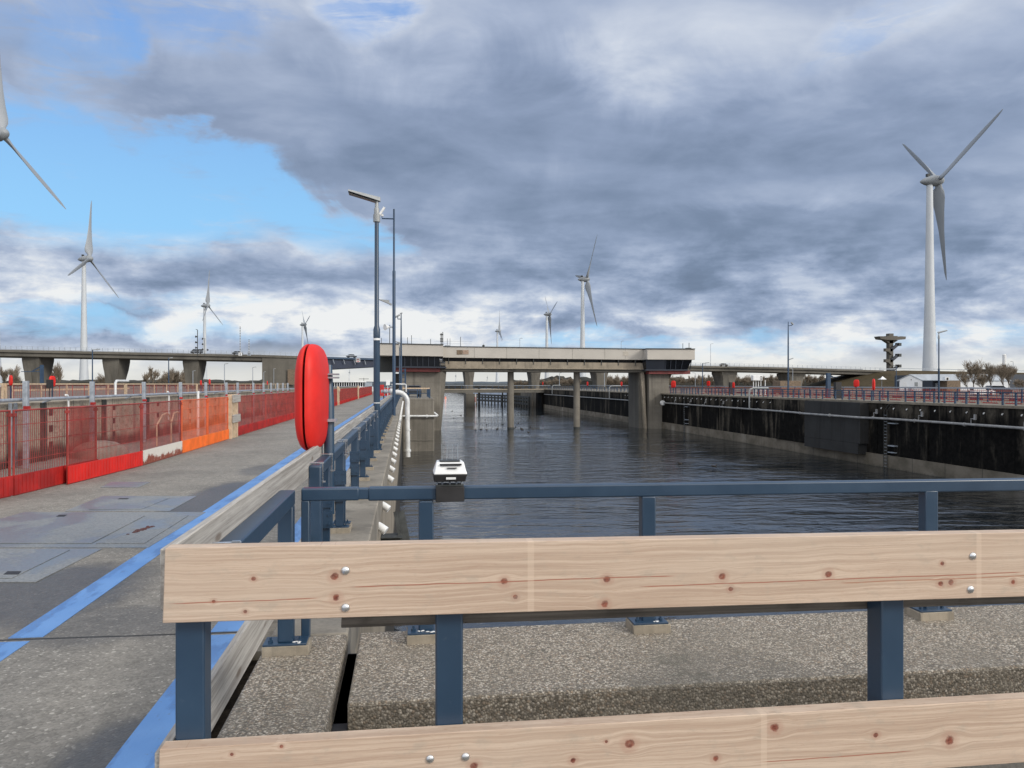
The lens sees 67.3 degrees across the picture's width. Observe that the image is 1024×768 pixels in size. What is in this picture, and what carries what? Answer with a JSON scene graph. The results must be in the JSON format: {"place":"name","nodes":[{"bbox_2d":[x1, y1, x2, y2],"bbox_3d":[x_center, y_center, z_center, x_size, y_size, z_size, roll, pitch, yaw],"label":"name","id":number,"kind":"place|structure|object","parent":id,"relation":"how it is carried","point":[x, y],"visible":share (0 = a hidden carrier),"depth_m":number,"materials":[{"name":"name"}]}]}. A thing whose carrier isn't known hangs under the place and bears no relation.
{"place":"outdoors","nodes":[
{"label":"outdoors","id":0,"kind":"place"},
{"bbox_2d":[1,383,6,398],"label":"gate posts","id":1,"kind":"object","parent":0,"point":[3,390],"visible":0.76,"depth_m":57.27,"materials":[{"name":"beige wood"}]},
{"bbox_2d":[70,440,125,458],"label":"stone dome","id":2,"kind":"structure","parent":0,"point":[118,450],"depth_m":17.42,"materials":[{"name":"stone"}]},
{"bbox_2d":[0,386,260,398],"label":"ground","id":3,"kind":"structure","parent":0,"point":[105,392],"depth_m":146.65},
{"bbox_2d":[0,366,8,382],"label":"bare tree","id":4,"kind":"object","parent":3,"relation":"on","point":[5,373],"visible":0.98,"depth_m":328.68,"materials":[{"name":"brown plant"}]},
{"bbox_2d":[21,365,43,382],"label":"signal gantry","id":5,"kind":"object","parent":3,"relation":"on","point":[41,367],"visible":0.88,"depth_m":120.00,"materials":[{"name":"blue metal"}]},
{"bbox_2d":[0,59,65,386],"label":"wind turbine","id":6,"kind":"object","parent":3,"relation":"on","point":[4,133],"visible":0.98,"depth_m":370.71,"materials":[{"name":"metal"}]},
{"bbox_2d":[46,380,53,396],"bbox_3d":[-38.531,0.530,64.121,0.400,1.800,0.400,0,0,-8],"label":"control box","id":7,"kind":"object","parent":3,"relation":"on","point":[49,384],"visible":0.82,"depth_m":63.94,"materials":[{"name":"black metal"}]},
{"bbox_2d":[52,361,62,386],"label":"bare tree","id":8,"kind":"object","parent":3,"relation":"on","point":[57,371],"visible":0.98,"depth_m":330.03,"materials":[{"name":"brown plant"}]},
{"bbox_2d":[0,383,275,397],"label":"timber rail","id":9,"kind":"object","parent":3,"relation":"on","point":[108,384],"visible":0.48,"depth_m":74.32,"materials":[{"name":"brown wood"}]},
{"bbox_2d":[141,366,160,386],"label":"bare tree","id":10,"kind":"object","parent":3,"relation":"on","point":[152,375],"visible":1,"depth_m":324.98,"materials":[{"name":"brown plant"}]},
{"bbox_2d":[156,370,173,386],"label":"bare tree","id":11,"kind":"object","parent":3,"relation":"on","point":[164,376],"visible":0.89,"depth_m":325.40,"materials":[{"name":"brown plant"}]},
{"bbox_2d":[0,388,386,767],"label":"walkway","id":12,"kind":"structure","parent":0,"point":[88,685],"depth_m":5.28,"materials":[{"name":"concrete"}]},
{"bbox_2d":[0,410,12,498],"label":"barrier","id":13,"kind":"object","parent":12,"relation":"on","point":[6,486],"visible":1,"depth_m":11.42,"materials":[{"name":"red metal"}]},
{"bbox_2d":[22,381,30,468],"bbox_3d":[-9.679,0.810,15.326,0.105,1.740,0.130,0,0,-8],"label":"galvanised post","id":14,"kind":"object","parent":12,"relation":"on","point":[25,394],"visible":0.9,"depth_m":15.28,"materials":[{"name":"metal"}]},
{"bbox_2d":[0,548,101,581],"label":"floor hatch","id":15,"kind":"object","parent":12,"relation":"on","point":[27,564],"visible":1,"depth_m":7.25,"materials":[{"name":"grey metal"}]},
{"bbox_2d":[12,405,97,495],"bbox_3d":[-7.543,1.041,12.813,0.060,1.308,2.600,0,0,-3],"label":"barrier","id":16,"kind":"object","parent":12,"relation":"on","point":[30,481],"visible":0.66,"depth_m":12.42,"materials":[{"name":"red plastic"}]},
{"bbox_2d":[89,382,95,441],"bbox_3d":[-10.126,0.810,18.564,0.105,1.740,0.130,0,0,-8],"label":"galvanised post","id":17,"kind":"object","parent":12,"relation":"on","point":[92,393],"visible":0.55,"depth_m":18.52,"materials":[{"name":"grey metal"}]},
{"bbox_2d":[0,512,204,547],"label":"floor hatch","id":18,"kind":"object","parent":12,"relation":"on","point":[66,530],"visible":1,"depth_m":8.86,"materials":[{"name":"grey metal"}]},
{"bbox_2d":[65,403,142,484],"bbox_3d":[-7.505,1.041,14.298,0.060,1.308,2.990,0,0,-4],"label":"barrier","id":19,"kind":"object","parent":12,"relation":"on","point":[82,471],"visible":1,"depth_m":14.08,"materials":[{"name":"red plastic"}]},
{"bbox_2d":[100,482,149,487],"bbox_3d":[-6.448,1.675,12.795,0.682,0.007,0.783,0,0,-8],"label":"floor hatch","id":20,"kind":"object","parent":12,"relation":"on","point":[124,484],"visible":1,"depth_m":12.79,"materials":[{"name":"grey metal"}]},
{"bbox_2d":[66,496,195,510],"bbox_3d":[-5.321,1.673,10.817,1.405,0.013,1.568,0,0,-8],"label":"floor hatch","id":21,"kind":"object","parent":12,"relation":"on","point":[135,503],"visible":1,"depth_m":10.73,"materials":[{"name":"grey metal"}]},
{"bbox_2d":[142,382,146,402],"bbox_3d":[-10.633,0.810,22.231,0.105,1.740,0.130,0,0,-8],"label":"galvanised post","id":22,"kind":"object","parent":12,"relation":"on","point":[144,399],"visible":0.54,"depth_m":22.18,"materials":[{"name":"grey metal"}]},
{"bbox_2d":[141,400,181,465],"bbox_3d":[-7.787,1.041,17.176,0.060,1.308,2.760,0,0,-8],"label":"barrier","id":23,"kind":"object","parent":12,"relation":"on","point":[157,453],"visible":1,"depth_m":17.02,"materials":[{"name":"red plastic"}]},
{"bbox_2d":[156,391,198,445],"bbox_3d":[-9.934,0.955,22.966,0.080,1.450,4.262,0,0,-8],"label":"hoop rail","id":24,"kind":"object","parent":12,"relation":"on","point":[178,413],"visible":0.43,"depth_m":22.41,"materials":[{"name":"white metal"}]},
{"bbox_2d":[0,386,356,469],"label":"lock wall","id":25,"kind":"structure","parent":12,"relation":"on","point":[82,402],"depth_m":19.96,"materials":[{"name":"concrete"}]},
{"bbox_2d":[8,403,17,467],"bbox_3d":[-9.963,1.020,15.354,0.060,1.280,0.240,0,0,-8],"label":"wall ladder","id":26,"kind":"object","parent":25,"relation":"attached to","point":[16,429],"depth_m":15.44,"materials":[{"name":"metal"}]},
{"bbox_2d":[0,386,357,402],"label":"pipe rail","id":27,"kind":"object","parent":25,"relation":"attached to","point":[46,399],"visible":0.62,"depth_m":20.06,"materials":[{"name":"metal"}]},
{"bbox_2d":[0,396,385,661],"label":"blue line","id":28,"kind":"object","parent":12,"relation":"on","point":[51,620],"visible":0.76,"depth_m":6.56,"materials":[{"name":"paint"}]},
{"bbox_2d":[181,398,208,453],"bbox_3d":[-8.142,1.041,19.782,0.060,1.308,2.460,0,0,-8],"label":"barrier","id":29,"kind":"object","parent":12,"relation":"on","point":[201,440],"visible":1,"depth_m":19.78,"materials":[{"name":"orange plastic"}]},
{"bbox_2d":[207,397,228,444],"bbox_3d":[-8.481,1.041,22.239,0.060,1.308,2.460,0,0,-8],"label":"barrier","id":30,"kind":"object","parent":12,"relation":"on","point":[222,434],"visible":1,"depth_m":22.13,"materials":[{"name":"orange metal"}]},
{"bbox_2d":[106,455,349,767],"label":"blue line","id":31,"kind":"object","parent":12,"relation":"on","point":[142,744],"visible":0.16,"depth_m":3.80,"materials":[{"name":"paint"}]},
{"bbox_2d":[228,394,240,438],"bbox_3d":[-8.687,1.000,24.058,0.170,1.360,1.060,0,0,-8],"label":"wooden post","id":32,"kind":"object","parent":12,"relation":"on","point":[234,417],"visible":0.96,"depth_m":23.70,"materials":[{"name":"beige wood"}]},
{"bbox_2d":[238,395,252,435],"bbox_3d":[-8.995,1.041,25.893,0.060,1.308,2.600,0,0,-8],"label":"barrier","id":33,"kind":"object","parent":12,"relation":"on","point":[245,429],"visible":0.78,"depth_m":26.23,"materials":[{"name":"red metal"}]},
{"bbox_2d":[252,394,265,430],"bbox_3d":[-9.354,1.041,28.488,0.060,1.308,2.600,0,0,-8],"label":"barrier","id":34,"kind":"object","parent":12,"relation":"on","point":[260,423],"visible":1,"depth_m":28.56,"materials":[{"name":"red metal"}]},
{"bbox_2d":[266,393,277,426],"bbox_3d":[-9.712,1.041,31.084,0.060,1.308,2.600,0,0,-8],"label":"barrier","id":35,"kind":"object","parent":12,"relation":"on","point":[271,411],"visible":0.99,"depth_m":31.11,"materials":[{"name":"red plastic"}]},
{"bbox_2d":[277,393,286,423],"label":"barrier","id":36,"kind":"object","parent":12,"relation":"on","point":[282,407],"visible":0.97,"depth_m":33.60,"materials":[{"name":"red plastic"}]},
{"bbox_2d":[286,392,294,420],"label":"barrier","id":37,"kind":"object","parent":12,"relation":"on","point":[290,407],"visible":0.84,"depth_m":36.19,"materials":[{"name":"red plastic"}]},
{"bbox_2d":[333,381,372,390],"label":"barrier gate","id":38,"kind":"structure","parent":12,"relation":"on","point":[351,383],"depth_m":172.49,"materials":[{"name":"white metal"}]},
{"bbox_2d":[300,313,309,347],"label":"wind turbine","id":39,"kind":"object","parent":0,"point":[304,324],"visible":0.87,"depth_m":1566.66,"materials":[{"name":"metal"}]},
{"bbox_2d":[332,654,356,724],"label":"lock sill","id":40,"kind":"structure","parent":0,"point":[343,688],"depth_m":4.31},
{"bbox_2d":[495,311,502,381],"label":"wind turbine","id":41,"kind":"object","parent":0,"point":[497,373],"visible":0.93,"depth_m":1752.70,"materials":[{"name":"metal"}]},
{"bbox_2d":[0,0,1023,381],"label":"sky","id":42,"kind":"structure","parent":0,"point":[740,171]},
{"bbox_2d":[445,386,772,401],"bbox_3d":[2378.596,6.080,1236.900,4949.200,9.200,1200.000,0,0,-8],"label":"bank","id":43,"kind":"structure","parent":0,"point":[482,387],"depth_m":455.39,"materials":[{"name":"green plant"}]},
{"bbox_2d":[544,298,556,377],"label":"wind turbine","id":44,"kind":"object","parent":43,"relation":"on","point":[547,314],"visible":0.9,"depth_m":1335.37,"materials":[{"name":"metal"}]},
{"bbox_2d":[575,237,596,376],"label":"wind turbine","id":45,"kind":"object","parent":43,"relation":"on","point":[583,279],"visible":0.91,"depth_m":888.82,"materials":[{"name":"metal"}]},
{"bbox_2d":[514,375,825,386],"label":"wood","id":46,"kind":"object","parent":43,"relation":"on","point":[585,380],"visible":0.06,"depth_m":437.18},
{"bbox_2d":[902,109,1002,370],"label":"wind turbine","id":47,"kind":"object","parent":43,"relation":"on","point":[935,198],"visible":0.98,"depth_m":458.21,"materials":[{"name":"metal"}]},
{"bbox_2d":[394,393,1023,631],"bbox_3d":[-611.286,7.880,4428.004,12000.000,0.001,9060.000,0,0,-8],"label":"canal water","id":48,"kind":"structure","parent":0,"point":[553,447],"depth_m":60.91,"materials":[{"name":"black liquid"}]},
{"bbox_2d":[252,401,403,659],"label":"canal wall","id":49,"kind":"structure","parent":48,"relation":"in","point":[387,523],"depth_m":18.01,"materials":[{"name":"grey concrete"}]},
{"bbox_2d":[211,660,257,738],"bbox_3d":[-4.801,1.960,28.108,0.115,0.440,63.000,0,0,-8],"label":"gutter","id":50,"kind":"object","parent":49,"relation":"attached to","point":[219,724],"depth_m":4.23,"materials":[{"name":"black concrete"}]},
{"bbox_2d":[271,397,402,653],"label":"kerb","id":51,"kind":"structure","parent":49,"relation":"on","point":[363,516],"depth_m":9.30,"materials":[{"name":"concrete"}]},
{"bbox_2d":[308,410,379,541],"bbox_3d":[-2.386,1.115,12.062,0.241,0.990,12.150,0,0,-8],"label":"canal railing","id":52,"kind":"object","parent":51,"relation":"on","point":[324,525],"visible":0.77,"depth_m":8.28,"materials":[{"name":"blue metal"}]},
{"bbox_2d":[324,365,338,513],"bbox_3d":[-1.641,0.502,7.001,0.137,1.356,0.179,0,0,-8],"label":"lifebuoy post","id":53,"kind":"object","parent":52,"relation":"attached to","point":[329,444],"visible":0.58,"depth_m":6.96,"materials":[{"name":"blue metal"}]},
{"bbox_2d":[294,344,328,450],"bbox_3d":[-1.762,0.117,6.808,0.236,0.936,0.731,0,0,-2],"label":"lifebuoy case","id":54,"kind":"object","parent":53,"relation":"on","point":[311,397],"visible":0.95,"depth_m":6.52,"materials":[{"name":"red plastic"}]},
{"bbox_2d":[348,189,381,449],"bbox_3d":[-3.570,-1.554,18.712,0.810,6.308,0.294,0,0,-8],"label":"street lamp","id":55,"kind":"object","parent":51,"relation":"on","point":[376,200],"visible":0.89,"depth_m":18.70,"materials":[{"name":"blue metal"}]},
{"bbox_2d":[379,207,395,415],"bbox_3d":[-6.316,-3.679,38.832,0.871,10.558,0.522,0,0,-8],"label":"camera pole","id":56,"kind":"object","parent":51,"relation":"on","point":[386,327],"visible":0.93,"depth_m":38.95,"materials":[{"name":"metal"}]},
{"bbox_2d":[380,389,399,447],"bbox_3d":[-7.981,1.055,52.704,0.220,1.090,69.400,0,0,-8],"label":"canal railing","id":57,"kind":"object","parent":51,"relation":"on","point":[386,414],"visible":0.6,"depth_m":26.02,"materials":[{"name":"blue metal"}]},
{"bbox_2d":[396,312,402,396],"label":"camera pole","id":58,"kind":"object","parent":51,"relation":"on","point":[401,313],"visible":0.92,"depth_m":95.91,"materials":[{"name":"white metal"}]},
{"bbox_2d":[381,511,409,540],"bbox_3d":[-1.772,2.394,11.637,0.455,0.848,0.723,0,0,-25],"label":"fender bracket","id":59,"kind":"object","parent":49,"relation":"attached to","point":[401,526],"visible":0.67,"depth_m":11.77,"materials":[{"name":"concrete"}]},
{"bbox_2d":[381,383,410,456],"bbox_3d":[-6.029,1.883,39.980,1.552,3.835,0.312,0,0,-8],"label":"quay pipe","id":60,"kind":"object","parent":49,"relation":"attached to","point":[403,394],"visible":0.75,"depth_m":39.95,"materials":[{"name":"silver metal"}]},
{"bbox_2d":[403,394,433,450],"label":"mooring block","id":61,"kind":"structure","parent":49,"relation":"attached to","point":[422,434],"depth_m":90.20,"materials":[{"name":"concrete"}]},
{"bbox_2d":[406,385,421,396],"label":"parked car","id":62,"kind":"object","parent":61,"relation":"on","point":[412,390],"visible":0.52,"depth_m":98.36,"materials":[{"name":"paint"}]},
{"bbox_2d":[403,387,429,397],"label":"block railing","id":63,"kind":"object","parent":61,"relation":"on","point":[427,393],"visible":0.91,"depth_m":90.38,"materials":[{"name":"metal"}]},
{"bbox_2d":[0,346,883,406],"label":"road viaduct","id":64,"kind":"object","parent":48,"relation":"in","point":[116,364],"visible":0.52,"depth_m":236.12,"materials":[{"name":"concrete"}]},
{"bbox_2d":[288,369,294,384],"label":"abutment door","id":65,"kind":"structure","parent":64,"relation":"in","point":[291,372],"depth_m":239.31,"materials":[{"name":"beige metal"}]},
{"bbox_2d":[327,355,372,369],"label":"lift span","id":66,"kind":"object","parent":64,"relation":"on","point":[336,363],"visible":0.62,"depth_m":249.06,"materials":[{"name":"blue paint"}]},
{"bbox_2d":[445,385,550,407],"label":"bridge","id":67,"kind":"structure","parent":48,"relation":"in","point":[539,398],"depth_m":248.90,"materials":[{"name":"metal"}]},
{"bbox_2d":[477,394,529,406],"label":"guide wall","id":68,"kind":"structure","parent":48,"relation":"in","point":[482,396],"depth_m":301.50,"materials":[{"name":"metal"}]},
{"bbox_2d":[380,325,694,429],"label":"control bridge","id":69,"kind":"structure","parent":48,"relation":"in","point":[650,371],"depth_m":133.69,"materials":[{"name":"concrete"}]},
{"bbox_2d":[521,388,1023,406],"bbox_3d":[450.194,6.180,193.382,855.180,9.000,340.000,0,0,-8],"label":"quay ground","id":70,"kind":"structure","parent":0,"point":[737,394],"depth_m":123.06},
{"bbox_2d":[751,375,765,394],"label":"white cabinet","id":71,"kind":"object","parent":70,"relation":"on","point":[758,378],"visible":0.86,"depth_m":118.09,"materials":[{"name":"metal"}]},
{"bbox_2d":[773,381,800,392],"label":"brown hut","id":72,"kind":"object","parent":70,"relation":"on","point":[784,383],"visible":0.57,"depth_m":140.10,"materials":[{"name":"brick"}]},
{"bbox_2d":[787,322,793,388],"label":"camera pole","id":73,"kind":"object","parent":70,"relation":"on","point":[788,359],"visible":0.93,"depth_m":101.94,"materials":[{"name":"metal"}]},
{"bbox_2d":[580,385,1023,402],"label":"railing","id":74,"kind":"object","parent":70,"relation":"on","point":[987,388],"visible":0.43,"depth_m":88.74,"materials":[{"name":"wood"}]},
{"bbox_2d":[826,373,832,396],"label":"signal gantry","id":75,"kind":"object","parent":70,"relation":"on","point":[828,380],"visible":0.88,"depth_m":96.01,"materials":[{"name":"metal"}]},
{"bbox_2d":[834,382,841,397],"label":"control box","id":76,"kind":"object","parent":70,"relation":"on","point":[837,385],"visible":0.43,"depth_m":89.59,"materials":[{"name":"grey metal"}]},
{"bbox_2d":[802,370,1023,388],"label":"embankment","id":77,"kind":"structure","parent":70,"relation":"on","point":[864,380],"depth_m":281.89,"materials":[{"name":"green plant"}]},
{"bbox_2d":[874,333,905,370],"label":"stair tower","id":78,"kind":"structure","parent":77,"relation":"on","point":[889,339],"depth_m":291.19,"materials":[{"name":"concrete"}]},
{"bbox_2d":[922,377,960,390],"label":"brick annex","id":79,"kind":"object","parent":70,"relation":"on","point":[945,382],"visible":0.69,"depth_m":173.41,"materials":[{"name":"brick"}]},
{"bbox_2d":[954,369,970,391],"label":"bare tree","id":80,"kind":"object","parent":70,"relation":"on","point":[965,379],"visible":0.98,"depth_m":165.33,"materials":[{"name":"brown plant"}]},
{"bbox_2d":[962,359,985,386],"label":"bare tree","id":81,"kind":"object","parent":70,"relation":"on","point":[975,370],"visible":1,"depth_m":149.32,"materials":[{"name":"brown plant"}]},
{"bbox_2d":[975,372,987,386],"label":"bare tree","id":82,"kind":"object","parent":70,"relation":"on","point":[981,379],"visible":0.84,"depth_m":159.57,"materials":[{"name":"brown plant"}]},
{"bbox_2d":[983,362,997,385],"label":"bare tree","id":83,"kind":"object","parent":70,"relation":"on","point":[989,370],"visible":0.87,"depth_m":154.65,"materials":[{"name":"brown plant"}]},
{"bbox_2d":[984,386,1011,394],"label":"parked car","id":84,"kind":"object","parent":70,"relation":"on","point":[1005,390],"visible":0.34,"depth_m":119.18,"materials":[{"name":"paint"}]},
{"bbox_2d":[993,363,1013,385],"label":"bare tree","id":85,"kind":"object","parent":70,"relation":"on","point":[1000,372],"visible":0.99,"depth_m":139.81,"materials":[{"name":"brown plant"}]},
{"bbox_2d":[1003,363,1017,384],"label":"bare tree","id":86,"kind":"object","parent":70,"relation":"on","point":[1009,376],"visible":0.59,"depth_m":164.65,"materials":[{"name":"brown plant"}]},
{"bbox_2d":[1012,378,1023,391],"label":"bare tree","id":87,"kind":"object","parent":70,"relation":"on","point":[1017,383],"visible":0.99,"depth_m":169.78,"materials":[{"name":"brown plant"}]},
{"bbox_2d":[544,389,1023,491],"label":"canal wall","id":88,"kind":"structure","parent":0,"point":[949,451],"depth_m":75.46,"materials":[{"name":"concrete"}]},
{"bbox_2d":[546,386,627,391],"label":"canal railing","id":89,"kind":"object","parent":88,"relation":"on","point":[586,388],"visible":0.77,"depth_m":193.72,"materials":[{"name":"red metal"}]},
{"bbox_2d":[660,398,1023,430],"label":"wall pipe","id":90,"kind":"object","parent":88,"relation":"attached to","point":[662,402],"depth_m":72.82,"materials":[{"name":"grey metal"}]},
{"bbox_2d":[669,388,1023,405],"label":"canal railing","id":91,"kind":"object","parent":88,"relation":"on","point":[944,397],"visible":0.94,"depth_m":75.06,"materials":[{"name":"metal"}]},
{"bbox_2d":[937,330,946,402],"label":"street lamp","id":92,"kind":"object","parent":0,"point":[939,364],"visible":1,"depth_m":66.37,"materials":[{"name":"blue metal"}]},
{"bbox_2d":[897,374,1011,390],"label":"white house","id":93,"kind":"structure","parent":0,"point":[912,380],"depth_m":182.57,"materials":[{"name":"paint"}]},
{"bbox_2d":[894,374,1023,389],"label":"dark shed","id":94,"kind":"structure","parent":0,"point":[1018,376],"depth_m":217.53,"materials":[{"name":"stone"}]},
{"bbox_2d":[951,762,1023,767],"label":"lock head","id":95,"kind":"object","parent":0,"point":[1014,765],"depth_m":3.98},
{"bbox_2d":[217,635,346,737],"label":"kerb","id":96,"kind":"structure","parent":95,"relation":"on","point":[293,694],"depth_m":3.98,"materials":[{"name":"concrete"}]},
{"bbox_2d":[155,406,373,767],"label":"guardrail","id":97,"kind":"object","parent":96,"relation":"on","point":[258,512],"visible":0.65,"depth_m":3.76,"materials":[{"name":"grey wood"}]},
{"bbox_2d":[159,529,1023,767],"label":"timber guardrail","id":98,"kind":"object","parent":95,"relation":"on","point":[448,588],"visible":1,"depth_m":2.64,"materials":[{"name":"brown wood"}]},
{"bbox_2d":[348,604,1023,705],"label":"kerb","id":99,"kind":"structure","parent":95,"relation":"on","point":[498,662],"depth_m":4.55,"materials":[{"name":"concrete"}]},
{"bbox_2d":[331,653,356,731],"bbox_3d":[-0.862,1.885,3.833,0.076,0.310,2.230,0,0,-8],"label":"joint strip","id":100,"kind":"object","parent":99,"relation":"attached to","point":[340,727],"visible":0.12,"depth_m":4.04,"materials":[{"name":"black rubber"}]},
{"bbox_2d":[293,478,1023,644],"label":"canal railing","id":101,"kind":"object","parent":99,"relation":"on","point":[927,490],"visible":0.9,"depth_m":4.98,"materials":[{"name":"blue metal"}]},
{"bbox_2d":[433,444,466,501],"bbox_3d":[-0.394,0.557,4.849,0.207,0.353,0.210,0,0,-8],"label":"sensor unit","id":102,"kind":"object","parent":101,"relation":"attached to","point":[449,470],"visible":0.98,"depth_m":4.78,"materials":[{"name":"white plastic"}]},
{"bbox_2d":[348,668,1023,730],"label":"kerb face","id":103,"kind":"object","parent":99,"relation":"attached to","point":[579,705],"visible":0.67,"depth_m":4.08},
{"bbox_3d":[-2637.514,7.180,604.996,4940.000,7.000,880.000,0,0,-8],"label":"left bank","id":104,"kind":"structure","parent":0,"visible":0},
{"bbox_2d":[68,200,118,379],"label":"wind turbine","id":105,"kind":"object","parent":104,"relation":"on","point":[83,369],"visible":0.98,"depth_m":737.98,"materials":[{"name":"metal"}]},
{"bbox_2d":[2,379,261,385],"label":"wood","id":106,"kind":"object","parent":104,"relation":"on","point":[215,382],"visible":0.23,"depth_m":610.92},
{"bbox_2d":[201,270,222,378],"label":"wind turbine","id":107,"kind":"object","parent":104,"relation":"on","point":[206,305],"visible":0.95,"depth_m":1188.05,"materials":[{"name":"metal"}]},
{"bbox_2d":[366,382,506,387],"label":"wood","id":108,"kind":"object","parent":104,"relation":"on","point":[462,383],"visible":0.27,"depth_m":1085.98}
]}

